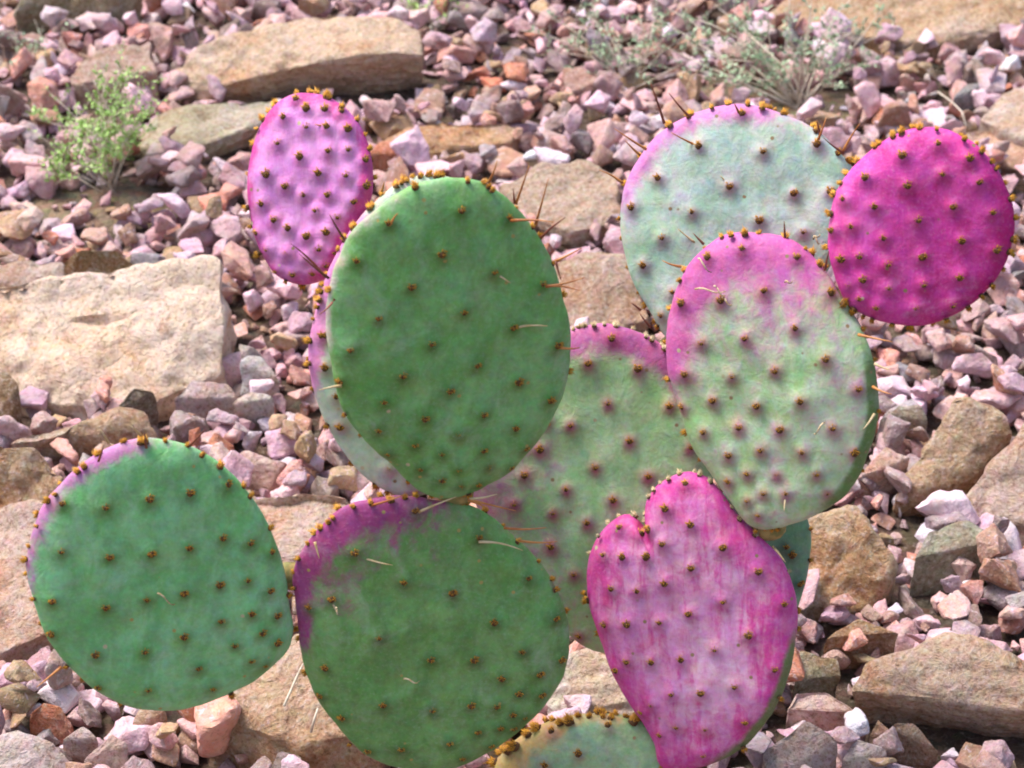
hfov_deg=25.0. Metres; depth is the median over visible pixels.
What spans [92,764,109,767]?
stone
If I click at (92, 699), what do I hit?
stone
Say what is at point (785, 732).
stone
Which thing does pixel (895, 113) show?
stone
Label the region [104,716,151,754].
stone
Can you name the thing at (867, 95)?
stone
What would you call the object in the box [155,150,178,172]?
stone
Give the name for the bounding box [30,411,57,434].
stone
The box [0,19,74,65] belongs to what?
dry weed
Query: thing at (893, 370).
stone
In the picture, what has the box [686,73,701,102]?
stone
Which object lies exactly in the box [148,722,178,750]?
stone
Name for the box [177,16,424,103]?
boulder
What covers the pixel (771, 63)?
dry weed
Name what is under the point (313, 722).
spine
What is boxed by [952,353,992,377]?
stone
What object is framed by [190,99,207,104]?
stone
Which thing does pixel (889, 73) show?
stone
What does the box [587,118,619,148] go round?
stone
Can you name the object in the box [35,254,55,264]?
stone
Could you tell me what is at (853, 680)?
stone
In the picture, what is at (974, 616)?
stone
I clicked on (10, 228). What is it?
stone
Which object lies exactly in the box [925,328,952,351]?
stone
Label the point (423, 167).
stone
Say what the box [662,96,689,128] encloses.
stone
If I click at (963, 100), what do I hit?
rock
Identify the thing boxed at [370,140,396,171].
rock
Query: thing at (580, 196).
boulder
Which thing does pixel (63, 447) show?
stone
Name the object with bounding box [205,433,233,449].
stone
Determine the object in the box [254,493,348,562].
boulder
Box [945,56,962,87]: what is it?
stone
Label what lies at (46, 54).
stone
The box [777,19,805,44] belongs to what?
stone
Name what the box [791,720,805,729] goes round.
stone
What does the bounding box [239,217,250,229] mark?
stone
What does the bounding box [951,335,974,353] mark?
stone
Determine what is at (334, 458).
stone
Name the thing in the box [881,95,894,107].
stone
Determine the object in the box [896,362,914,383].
stone
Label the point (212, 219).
stone
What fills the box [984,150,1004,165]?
stone
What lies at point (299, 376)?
stone
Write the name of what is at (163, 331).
boulder
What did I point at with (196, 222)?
stone
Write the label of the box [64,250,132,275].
rock
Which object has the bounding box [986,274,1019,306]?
stone
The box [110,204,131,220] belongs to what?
stone
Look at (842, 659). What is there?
stone
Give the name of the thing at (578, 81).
rock
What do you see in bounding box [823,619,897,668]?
rock
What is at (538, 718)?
stone
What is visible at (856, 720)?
stone
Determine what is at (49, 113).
stone
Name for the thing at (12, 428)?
stone
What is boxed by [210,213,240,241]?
stone
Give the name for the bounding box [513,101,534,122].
stone
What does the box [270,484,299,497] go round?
stone
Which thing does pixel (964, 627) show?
stone
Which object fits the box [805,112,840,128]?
stone
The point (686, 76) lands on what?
stone
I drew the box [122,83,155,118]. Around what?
stone
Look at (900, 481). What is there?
stone
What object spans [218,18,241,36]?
stone
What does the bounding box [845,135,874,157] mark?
stone
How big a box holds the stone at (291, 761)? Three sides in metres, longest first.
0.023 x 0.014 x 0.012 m
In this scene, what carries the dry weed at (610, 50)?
on the ground
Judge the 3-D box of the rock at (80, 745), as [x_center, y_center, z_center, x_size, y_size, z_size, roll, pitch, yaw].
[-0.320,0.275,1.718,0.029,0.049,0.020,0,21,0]
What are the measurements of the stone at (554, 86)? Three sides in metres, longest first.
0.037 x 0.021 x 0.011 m
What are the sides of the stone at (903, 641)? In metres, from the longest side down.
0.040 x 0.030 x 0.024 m
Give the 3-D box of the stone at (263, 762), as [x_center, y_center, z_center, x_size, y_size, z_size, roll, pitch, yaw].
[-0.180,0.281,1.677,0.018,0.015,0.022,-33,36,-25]
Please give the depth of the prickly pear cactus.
1.52 m
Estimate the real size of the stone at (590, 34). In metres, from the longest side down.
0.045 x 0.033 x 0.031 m
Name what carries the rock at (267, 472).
on the ground
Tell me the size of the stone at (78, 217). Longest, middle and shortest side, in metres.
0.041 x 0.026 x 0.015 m
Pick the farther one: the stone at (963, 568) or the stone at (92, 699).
the stone at (963, 568)
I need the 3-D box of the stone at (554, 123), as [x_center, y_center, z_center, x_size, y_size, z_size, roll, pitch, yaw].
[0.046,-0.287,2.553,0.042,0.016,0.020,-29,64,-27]
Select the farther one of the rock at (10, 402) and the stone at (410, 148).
the stone at (410, 148)
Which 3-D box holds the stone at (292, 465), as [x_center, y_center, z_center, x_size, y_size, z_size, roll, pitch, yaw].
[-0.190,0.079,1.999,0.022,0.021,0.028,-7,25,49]
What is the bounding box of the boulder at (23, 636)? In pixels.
[0,499,53,662]
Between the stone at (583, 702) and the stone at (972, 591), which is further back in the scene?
the stone at (972, 591)
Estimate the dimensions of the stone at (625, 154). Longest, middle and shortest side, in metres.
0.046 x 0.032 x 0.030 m
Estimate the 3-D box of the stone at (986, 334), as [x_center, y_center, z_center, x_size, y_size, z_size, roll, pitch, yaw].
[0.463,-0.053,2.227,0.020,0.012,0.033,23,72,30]
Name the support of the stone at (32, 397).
on the ground
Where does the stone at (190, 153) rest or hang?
on the ground
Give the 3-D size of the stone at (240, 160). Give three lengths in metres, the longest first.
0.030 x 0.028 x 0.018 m
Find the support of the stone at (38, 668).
on the stone at (4, 682)
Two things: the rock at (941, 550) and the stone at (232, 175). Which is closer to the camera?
the rock at (941, 550)
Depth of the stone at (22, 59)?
2.69 m
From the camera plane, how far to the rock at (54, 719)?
1.74 m
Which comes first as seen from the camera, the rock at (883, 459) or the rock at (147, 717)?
the rock at (147, 717)
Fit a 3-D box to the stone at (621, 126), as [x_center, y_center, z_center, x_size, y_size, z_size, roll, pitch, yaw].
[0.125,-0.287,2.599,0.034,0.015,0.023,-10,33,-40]
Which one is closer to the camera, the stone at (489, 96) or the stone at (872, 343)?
the stone at (872, 343)
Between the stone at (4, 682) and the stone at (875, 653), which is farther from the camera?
the stone at (875, 653)
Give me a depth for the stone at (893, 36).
2.75 m
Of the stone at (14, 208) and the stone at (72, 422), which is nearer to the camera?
the stone at (72, 422)
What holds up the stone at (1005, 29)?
on the ground
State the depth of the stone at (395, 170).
2.42 m
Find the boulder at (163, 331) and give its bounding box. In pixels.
[0,254,236,422]
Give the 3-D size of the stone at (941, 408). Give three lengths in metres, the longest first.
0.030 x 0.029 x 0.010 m
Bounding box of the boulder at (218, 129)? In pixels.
[138,101,271,162]
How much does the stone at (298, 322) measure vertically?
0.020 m
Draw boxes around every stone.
[0,29,21,51]
[0,84,27,116]
[0,195,16,210]
[0,208,33,240]
[0,415,31,447]
[0,660,26,687]
[4,660,40,682]
[7,152,45,176]
[9,47,32,79]
[10,202,40,228]
[20,386,48,410]
[20,660,46,686]
[25,166,59,199]
[26,677,46,691]
[27,76,59,108]
[27,646,50,676]
[30,55,47,80]
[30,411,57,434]
[31,107,59,124]
[35,48,55,67]
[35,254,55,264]
[37,729,59,745]
[39,218,61,234]
[44,456,54,467]
[44,649,72,689]
[46,239,62,256]
[50,438,78,465]
[55,73,70,84]
[56,747,73,761]
[60,208,90,226]
[62,418,80,427]
[75,12,110,31]
[77,697,101,727]
[78,453,89,465]
[78,689,104,712]
[86,117,115,134]
[92,14,123,33]
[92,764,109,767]
[100,441,113,449]
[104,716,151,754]
[105,397,122,411]
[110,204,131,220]
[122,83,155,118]
[122,755,154,767]
[129,233,146,248]
[130,253,165,264]
[147,23,173,61]
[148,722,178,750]
[151,209,181,226]
[151,425,163,438]
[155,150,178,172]
[157,193,190,218]
[162,246,201,259]
[165,165,202,188]
[169,410,209,443]
[173,250,196,258]
[175,141,204,170]
[177,210,209,237]
[179,15,195,36]
[187,196,202,212]
[189,427,200,449]
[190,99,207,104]
[194,695,240,757]
[198,192,228,211]
[199,444,212,455]
[200,210,230,227]
[201,430,220,443]
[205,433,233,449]
[206,408,239,424]
[209,441,228,460]
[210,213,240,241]
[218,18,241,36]
[218,162,246,187]
[221,240,253,280]
[221,450,253,488]
[227,152,250,171]
[234,322,247,337]
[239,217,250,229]
[239,344,267,364]
[242,431,261,451]
[251,756,271,767]
[253,18,269,29]
[257,417,281,432]
[265,279,301,300]
[265,430,296,459]
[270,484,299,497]
[271,751,300,767]
[276,459,302,485]
[280,419,300,439]
[281,754,308,767]
[282,470,306,486]
[283,329,309,346]
[287,311,312,333]
[288,364,311,386]
[294,430,316,462]
[307,476,338,496]
[325,449,348,466]
[327,466,357,490]
[339,489,352,499]
[357,473,369,489]
[363,99,396,121]
[368,11,393,17]
[373,170,385,185]
[377,156,408,193]
[386,182,398,190]
[390,125,429,171]
[413,88,445,112]
[415,160,449,174]
[437,44,476,63]
[443,55,458,61]
[450,0,487,20]
[469,100,490,124]
[470,17,497,41]
[477,85,502,105]
[480,77,505,92]
[487,146,523,178]
[496,100,524,122]
[503,62,528,81]
[506,156,528,177]
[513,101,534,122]
[527,213,535,223]
[530,713,545,729]
[533,147,570,164]
[536,6,561,29]
[536,129,574,162]
[543,82,559,92]
[544,49,569,72]
[544,111,566,131]
[547,706,581,718]
[558,67,586,82]
[560,246,589,256]
[563,694,591,712]
[569,25,585,45]
[582,34,610,61]
[583,90,611,112]
[586,28,610,60]
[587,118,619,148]
[603,44,625,60]
[603,224,624,253]
[613,141,643,166]
[614,121,629,133]
[619,133,639,146]
[621,171,629,188]
[662,79,688,103]
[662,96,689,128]
[677,71,690,87]
[684,99,702,112]
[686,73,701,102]
[720,39,757,61]
[738,29,762,48]
[743,21,779,41]
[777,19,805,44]
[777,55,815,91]
[777,728,830,736]
[787,682,794,689]
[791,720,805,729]
[796,618,817,643]
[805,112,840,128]
[809,22,823,39]
[820,7,851,45]
[820,127,851,151]
[820,605,850,622]
[821,649,850,669]
[822,40,856,69]
[827,266,836,283]
[830,726,860,743]
[842,628,867,650]
[844,707,869,736]
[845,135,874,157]
[851,676,859,684]
[852,78,868,95]
[854,81,880,118]
[854,647,879,676]
[857,47,880,62]
[858,464,880,491]
[867,335,883,349]
[872,447,880,459]
[873,726,903,756]
[874,23,902,44]
[875,56,900,88]
[876,364,898,376]
[877,99,911,126]
[877,375,910,398]
[879,395,896,412]
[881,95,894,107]
[882,414,910,449]
[883,466,911,493]
[886,620,918,652]
[888,545,902,562]
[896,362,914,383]
[898,586,924,618]
[898,617,921,631]
[905,332,922,344]
[912,62,936,80]
[914,379,944,398]
[914,542,922,553]
[915,490,979,524]
[919,107,946,126]
[924,512,970,529]
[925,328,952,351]
[926,628,951,637]
[930,630,957,636]
[932,395,955,419]
[936,119,963,130]
[937,590,970,619]
[938,43,959,60]
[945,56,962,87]
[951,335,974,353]
[951,556,975,581]
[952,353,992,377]
[952,620,980,636]
[955,742,982,767]
[960,580,983,604]
[961,298,990,321]
[961,604,981,625]
[970,389,1020,409]
[971,90,988,107]
[972,750,1005,767]
[974,137,989,146]
[976,523,1012,562]
[978,558,1021,591]
[980,637,1012,651]
[980,740,1014,767]
[981,311,997,342]
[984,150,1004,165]
[984,317,1023,344]
[985,144,1008,164]
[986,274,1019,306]
[989,352,1002,366]
[991,364,1021,394]
[995,517,1022,559]
[997,372,1023,392]
[999,23,1017,51]
[1006,23,1023,48]
[1007,49,1023,60]
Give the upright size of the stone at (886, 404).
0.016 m
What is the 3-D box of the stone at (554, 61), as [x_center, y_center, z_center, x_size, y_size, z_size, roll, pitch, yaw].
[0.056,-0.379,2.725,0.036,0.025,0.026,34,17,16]
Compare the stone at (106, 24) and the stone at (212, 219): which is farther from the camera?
the stone at (106, 24)
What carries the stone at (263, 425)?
on the ground
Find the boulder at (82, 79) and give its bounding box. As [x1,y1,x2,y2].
[64,42,159,108]
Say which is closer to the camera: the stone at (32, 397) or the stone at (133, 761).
the stone at (133, 761)
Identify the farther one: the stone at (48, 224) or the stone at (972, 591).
the stone at (48, 224)
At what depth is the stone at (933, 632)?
1.84 m
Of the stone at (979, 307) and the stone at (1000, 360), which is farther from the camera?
the stone at (979, 307)
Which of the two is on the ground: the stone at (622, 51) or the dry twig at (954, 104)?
the stone at (622, 51)
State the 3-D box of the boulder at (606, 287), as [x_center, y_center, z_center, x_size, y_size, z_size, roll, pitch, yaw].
[0.082,-0.079,2.252,0.086,0.085,0.102,-4,21,-9]
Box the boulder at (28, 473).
[0,446,63,507]
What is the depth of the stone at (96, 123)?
2.59 m
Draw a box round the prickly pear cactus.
[19,82,1022,767]
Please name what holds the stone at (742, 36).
on the ground
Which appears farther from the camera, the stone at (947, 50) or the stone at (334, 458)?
the stone at (947, 50)
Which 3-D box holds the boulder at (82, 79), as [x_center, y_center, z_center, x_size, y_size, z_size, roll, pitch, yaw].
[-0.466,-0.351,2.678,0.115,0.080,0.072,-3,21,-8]
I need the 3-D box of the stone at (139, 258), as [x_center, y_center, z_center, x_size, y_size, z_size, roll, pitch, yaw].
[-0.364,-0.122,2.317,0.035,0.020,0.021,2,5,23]
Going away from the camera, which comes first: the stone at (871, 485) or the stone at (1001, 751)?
the stone at (1001, 751)
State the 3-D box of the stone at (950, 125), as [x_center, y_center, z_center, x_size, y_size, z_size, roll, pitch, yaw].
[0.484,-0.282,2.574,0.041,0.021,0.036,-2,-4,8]
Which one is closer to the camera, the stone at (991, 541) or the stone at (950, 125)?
the stone at (991, 541)
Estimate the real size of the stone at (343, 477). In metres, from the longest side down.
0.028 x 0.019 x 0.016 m
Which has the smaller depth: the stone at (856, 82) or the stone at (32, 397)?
the stone at (32, 397)
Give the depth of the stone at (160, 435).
2.09 m
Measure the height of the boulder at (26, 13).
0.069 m
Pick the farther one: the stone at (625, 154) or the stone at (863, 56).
the stone at (863, 56)
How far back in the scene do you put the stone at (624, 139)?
2.49 m
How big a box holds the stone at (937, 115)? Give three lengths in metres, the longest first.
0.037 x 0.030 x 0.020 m
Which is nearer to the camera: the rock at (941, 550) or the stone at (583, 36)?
the rock at (941, 550)
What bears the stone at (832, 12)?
on the ground
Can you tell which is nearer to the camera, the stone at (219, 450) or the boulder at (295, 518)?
the boulder at (295, 518)
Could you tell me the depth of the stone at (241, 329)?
2.23 m
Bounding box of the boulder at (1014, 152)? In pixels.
[965,131,1023,185]
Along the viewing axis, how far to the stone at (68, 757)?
1.71 m
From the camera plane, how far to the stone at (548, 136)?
2.52 m
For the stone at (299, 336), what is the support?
on the ground
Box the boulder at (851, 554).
[800,504,898,622]
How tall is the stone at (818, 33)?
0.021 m
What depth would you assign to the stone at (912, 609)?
1.87 m
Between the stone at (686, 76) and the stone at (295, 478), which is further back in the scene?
the stone at (686, 76)
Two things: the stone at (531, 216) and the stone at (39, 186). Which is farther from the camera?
the stone at (39, 186)
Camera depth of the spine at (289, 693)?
1.68 m
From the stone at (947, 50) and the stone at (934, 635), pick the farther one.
the stone at (947, 50)
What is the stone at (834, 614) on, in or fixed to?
on the ground
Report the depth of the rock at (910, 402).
2.08 m
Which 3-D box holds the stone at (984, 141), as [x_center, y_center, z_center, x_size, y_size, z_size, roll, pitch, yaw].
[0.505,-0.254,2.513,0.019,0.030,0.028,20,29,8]
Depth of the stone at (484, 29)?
2.74 m
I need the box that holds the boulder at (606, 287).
[554,251,648,333]
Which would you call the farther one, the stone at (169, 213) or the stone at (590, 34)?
the stone at (590, 34)
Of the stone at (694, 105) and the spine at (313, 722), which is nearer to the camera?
the spine at (313, 722)
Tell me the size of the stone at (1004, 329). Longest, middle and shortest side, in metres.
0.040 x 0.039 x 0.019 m
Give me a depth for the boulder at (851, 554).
1.88 m
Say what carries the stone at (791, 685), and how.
on the ground
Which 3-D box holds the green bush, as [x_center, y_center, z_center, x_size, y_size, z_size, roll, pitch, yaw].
[-0.461,-0.286,2.474,0.202,0.163,0.127,14,25,32]
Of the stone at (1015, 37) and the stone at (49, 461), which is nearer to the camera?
the stone at (49, 461)
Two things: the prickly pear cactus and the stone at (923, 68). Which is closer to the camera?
the prickly pear cactus
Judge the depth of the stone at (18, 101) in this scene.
2.61 m
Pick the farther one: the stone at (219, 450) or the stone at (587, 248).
the stone at (587, 248)
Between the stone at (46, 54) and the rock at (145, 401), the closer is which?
the rock at (145, 401)
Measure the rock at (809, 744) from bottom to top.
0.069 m
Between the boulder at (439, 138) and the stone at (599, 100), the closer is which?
the boulder at (439, 138)
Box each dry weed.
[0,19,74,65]
[401,0,468,31]
[520,0,702,87]
[651,0,899,108]
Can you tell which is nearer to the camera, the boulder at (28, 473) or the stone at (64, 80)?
the boulder at (28, 473)
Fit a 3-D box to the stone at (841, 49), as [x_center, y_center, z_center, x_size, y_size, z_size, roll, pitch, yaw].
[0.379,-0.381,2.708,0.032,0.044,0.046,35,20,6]
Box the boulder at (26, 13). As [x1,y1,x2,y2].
[13,0,142,35]
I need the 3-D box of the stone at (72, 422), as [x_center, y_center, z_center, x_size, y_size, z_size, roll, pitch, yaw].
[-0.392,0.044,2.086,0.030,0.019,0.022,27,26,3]
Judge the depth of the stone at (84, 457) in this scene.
1.99 m
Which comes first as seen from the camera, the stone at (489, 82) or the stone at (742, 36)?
the stone at (489, 82)
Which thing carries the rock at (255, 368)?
on the ground
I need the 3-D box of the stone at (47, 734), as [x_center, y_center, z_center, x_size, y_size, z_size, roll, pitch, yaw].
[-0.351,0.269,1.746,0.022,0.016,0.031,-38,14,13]
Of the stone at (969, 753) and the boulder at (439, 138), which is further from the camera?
the boulder at (439, 138)
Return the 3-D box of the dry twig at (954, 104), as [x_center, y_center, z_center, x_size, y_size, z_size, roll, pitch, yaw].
[0.495,-0.309,2.590,0.006,0.022,0.078,-5,22,-14]
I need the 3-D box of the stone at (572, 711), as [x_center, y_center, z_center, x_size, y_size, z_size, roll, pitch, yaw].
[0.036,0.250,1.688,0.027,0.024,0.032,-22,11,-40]
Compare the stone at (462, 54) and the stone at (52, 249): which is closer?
the stone at (52, 249)
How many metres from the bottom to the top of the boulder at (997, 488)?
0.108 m
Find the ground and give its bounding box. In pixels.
[0,0,1023,767]
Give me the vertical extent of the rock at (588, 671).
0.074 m
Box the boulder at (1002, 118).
[979,88,1023,147]
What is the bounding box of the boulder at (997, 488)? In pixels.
[966,423,1023,547]
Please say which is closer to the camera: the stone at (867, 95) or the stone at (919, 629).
the stone at (919, 629)
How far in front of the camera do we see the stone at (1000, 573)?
1.87 m
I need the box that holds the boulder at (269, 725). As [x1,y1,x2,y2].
[207,634,390,767]
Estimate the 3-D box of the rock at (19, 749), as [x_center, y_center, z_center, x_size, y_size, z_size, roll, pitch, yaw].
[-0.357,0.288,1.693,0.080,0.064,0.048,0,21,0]
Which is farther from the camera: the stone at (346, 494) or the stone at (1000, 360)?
the stone at (1000, 360)
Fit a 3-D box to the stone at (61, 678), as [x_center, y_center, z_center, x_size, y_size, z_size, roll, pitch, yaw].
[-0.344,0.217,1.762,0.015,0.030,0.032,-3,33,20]
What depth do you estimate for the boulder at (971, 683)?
1.74 m
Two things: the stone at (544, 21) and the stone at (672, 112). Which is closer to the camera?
the stone at (672, 112)
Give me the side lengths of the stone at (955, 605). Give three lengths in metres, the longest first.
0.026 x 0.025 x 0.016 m
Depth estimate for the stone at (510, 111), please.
2.57 m
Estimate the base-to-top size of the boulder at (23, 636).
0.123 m
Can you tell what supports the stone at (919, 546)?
on the ground
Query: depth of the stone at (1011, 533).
1.92 m
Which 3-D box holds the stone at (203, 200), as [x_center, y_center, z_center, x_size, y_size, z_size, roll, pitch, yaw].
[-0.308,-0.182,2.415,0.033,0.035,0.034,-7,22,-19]
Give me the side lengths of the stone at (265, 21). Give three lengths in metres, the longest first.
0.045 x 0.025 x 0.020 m
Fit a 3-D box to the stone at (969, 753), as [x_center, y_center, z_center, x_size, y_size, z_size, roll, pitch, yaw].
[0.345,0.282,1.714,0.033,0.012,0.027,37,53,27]
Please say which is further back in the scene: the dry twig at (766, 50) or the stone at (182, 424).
the dry twig at (766, 50)
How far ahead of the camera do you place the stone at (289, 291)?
2.25 m
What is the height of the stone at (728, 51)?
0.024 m
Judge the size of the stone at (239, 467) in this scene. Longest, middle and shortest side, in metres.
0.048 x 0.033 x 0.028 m
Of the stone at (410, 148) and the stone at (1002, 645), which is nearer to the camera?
the stone at (1002, 645)
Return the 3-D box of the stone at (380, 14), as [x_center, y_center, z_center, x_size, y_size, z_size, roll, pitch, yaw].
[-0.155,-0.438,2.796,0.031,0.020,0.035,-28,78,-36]
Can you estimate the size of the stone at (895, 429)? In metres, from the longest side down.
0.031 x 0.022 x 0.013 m
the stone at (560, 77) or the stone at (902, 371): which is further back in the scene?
the stone at (560, 77)
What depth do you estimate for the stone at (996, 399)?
2.10 m
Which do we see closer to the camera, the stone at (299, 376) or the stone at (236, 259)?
the stone at (299, 376)
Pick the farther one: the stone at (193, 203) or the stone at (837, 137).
the stone at (837, 137)
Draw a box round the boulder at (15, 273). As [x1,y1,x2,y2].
[0,260,64,287]
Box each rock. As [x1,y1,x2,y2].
[0,372,22,424]
[0,730,69,767]
[30,703,73,746]
[63,727,97,762]
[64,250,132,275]
[84,735,128,767]
[118,389,158,429]
[133,709,167,755]
[175,380,237,427]
[232,392,273,434]
[240,356,279,396]
[240,451,286,491]
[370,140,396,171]
[547,648,633,715]
[563,67,597,98]
[762,722,837,767]
[786,693,865,741]
[792,651,840,700]
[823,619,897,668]
[842,740,886,767]
[856,447,908,500]
[876,399,918,445]
[890,405,926,440]
[890,723,937,767]
[910,520,987,596]
[935,333,997,379]
[953,83,979,118]
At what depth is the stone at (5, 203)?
2.45 m
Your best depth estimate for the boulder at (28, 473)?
1.97 m
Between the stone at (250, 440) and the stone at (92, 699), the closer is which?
the stone at (92, 699)
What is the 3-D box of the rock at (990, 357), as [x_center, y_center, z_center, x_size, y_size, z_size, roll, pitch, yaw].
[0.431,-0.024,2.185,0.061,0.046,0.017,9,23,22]
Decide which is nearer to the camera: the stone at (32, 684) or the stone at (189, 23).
the stone at (32, 684)
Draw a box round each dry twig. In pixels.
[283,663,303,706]
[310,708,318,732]
[744,31,805,99]
[937,91,965,125]
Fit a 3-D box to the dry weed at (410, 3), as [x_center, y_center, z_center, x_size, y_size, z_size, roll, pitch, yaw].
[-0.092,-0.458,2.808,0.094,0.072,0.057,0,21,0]
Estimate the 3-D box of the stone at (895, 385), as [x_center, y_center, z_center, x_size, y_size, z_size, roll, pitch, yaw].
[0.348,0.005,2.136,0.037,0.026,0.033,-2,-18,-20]
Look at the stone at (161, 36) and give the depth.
2.73 m
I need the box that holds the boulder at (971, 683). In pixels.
[852,632,1023,737]
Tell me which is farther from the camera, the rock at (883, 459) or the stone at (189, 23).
the stone at (189, 23)
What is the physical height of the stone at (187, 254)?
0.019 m
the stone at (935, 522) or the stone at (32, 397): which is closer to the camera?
the stone at (935, 522)
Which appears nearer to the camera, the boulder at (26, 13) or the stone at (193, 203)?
the stone at (193, 203)
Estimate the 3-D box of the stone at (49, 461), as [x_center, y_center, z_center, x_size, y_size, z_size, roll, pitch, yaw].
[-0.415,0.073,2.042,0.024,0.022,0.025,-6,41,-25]
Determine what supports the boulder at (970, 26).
on the ground
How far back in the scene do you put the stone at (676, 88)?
2.61 m
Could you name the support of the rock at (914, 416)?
on the ground
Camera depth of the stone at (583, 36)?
2.75 m
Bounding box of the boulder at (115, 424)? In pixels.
[11,407,157,465]
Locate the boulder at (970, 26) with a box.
[770,0,1023,59]
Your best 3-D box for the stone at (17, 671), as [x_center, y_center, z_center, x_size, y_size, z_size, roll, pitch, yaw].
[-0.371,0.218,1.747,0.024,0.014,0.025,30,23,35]
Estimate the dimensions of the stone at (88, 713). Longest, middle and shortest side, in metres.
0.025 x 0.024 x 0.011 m
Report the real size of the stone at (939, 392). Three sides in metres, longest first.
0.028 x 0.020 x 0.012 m
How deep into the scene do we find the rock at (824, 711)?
1.75 m
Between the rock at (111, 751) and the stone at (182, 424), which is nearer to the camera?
the rock at (111, 751)
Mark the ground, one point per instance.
(132, 192)
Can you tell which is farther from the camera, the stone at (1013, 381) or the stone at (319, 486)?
the stone at (1013, 381)
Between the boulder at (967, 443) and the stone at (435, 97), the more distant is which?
the stone at (435, 97)
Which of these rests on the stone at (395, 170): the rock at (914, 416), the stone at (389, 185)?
the stone at (389, 185)
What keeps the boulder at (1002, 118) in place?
on the ground
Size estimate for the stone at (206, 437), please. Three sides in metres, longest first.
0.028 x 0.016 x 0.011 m
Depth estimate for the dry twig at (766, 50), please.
2.63 m
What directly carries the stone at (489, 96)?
on the stone
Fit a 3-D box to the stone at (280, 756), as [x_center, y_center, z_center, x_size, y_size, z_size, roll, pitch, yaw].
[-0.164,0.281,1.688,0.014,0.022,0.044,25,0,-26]
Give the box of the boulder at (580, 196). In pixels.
[499,159,620,249]
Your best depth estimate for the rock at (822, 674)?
1.77 m
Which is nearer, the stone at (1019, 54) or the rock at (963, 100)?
the rock at (963, 100)
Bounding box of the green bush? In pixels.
[25,38,168,193]
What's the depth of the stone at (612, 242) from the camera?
2.32 m
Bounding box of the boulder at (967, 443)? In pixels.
[893,397,1011,516]
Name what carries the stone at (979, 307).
on the ground
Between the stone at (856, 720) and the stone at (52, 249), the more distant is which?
the stone at (52, 249)
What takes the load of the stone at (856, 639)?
on the ground
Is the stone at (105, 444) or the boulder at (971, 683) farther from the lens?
the stone at (105, 444)
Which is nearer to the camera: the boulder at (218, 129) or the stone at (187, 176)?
the stone at (187, 176)
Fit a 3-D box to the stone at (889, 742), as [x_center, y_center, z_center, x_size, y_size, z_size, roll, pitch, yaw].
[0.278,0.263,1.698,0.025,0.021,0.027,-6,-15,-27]
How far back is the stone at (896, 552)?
1.92 m
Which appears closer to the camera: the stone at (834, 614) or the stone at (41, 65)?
the stone at (834, 614)
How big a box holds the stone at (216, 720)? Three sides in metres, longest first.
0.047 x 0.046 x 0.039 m
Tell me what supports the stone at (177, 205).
on the ground
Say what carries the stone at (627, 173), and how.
on the ground
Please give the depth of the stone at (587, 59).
2.74 m
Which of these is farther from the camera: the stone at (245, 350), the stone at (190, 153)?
the stone at (190, 153)
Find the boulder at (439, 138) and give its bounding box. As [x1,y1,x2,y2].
[385,123,521,159]
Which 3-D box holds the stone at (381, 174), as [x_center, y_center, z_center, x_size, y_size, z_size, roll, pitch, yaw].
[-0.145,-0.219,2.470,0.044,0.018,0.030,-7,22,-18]
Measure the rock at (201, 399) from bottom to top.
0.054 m
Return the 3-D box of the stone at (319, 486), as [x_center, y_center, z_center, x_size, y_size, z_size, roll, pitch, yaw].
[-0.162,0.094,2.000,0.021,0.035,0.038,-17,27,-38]
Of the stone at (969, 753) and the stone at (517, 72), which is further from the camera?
the stone at (517, 72)
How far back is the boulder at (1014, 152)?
2.51 m
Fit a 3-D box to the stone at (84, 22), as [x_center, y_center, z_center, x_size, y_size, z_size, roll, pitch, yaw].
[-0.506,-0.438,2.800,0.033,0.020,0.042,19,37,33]

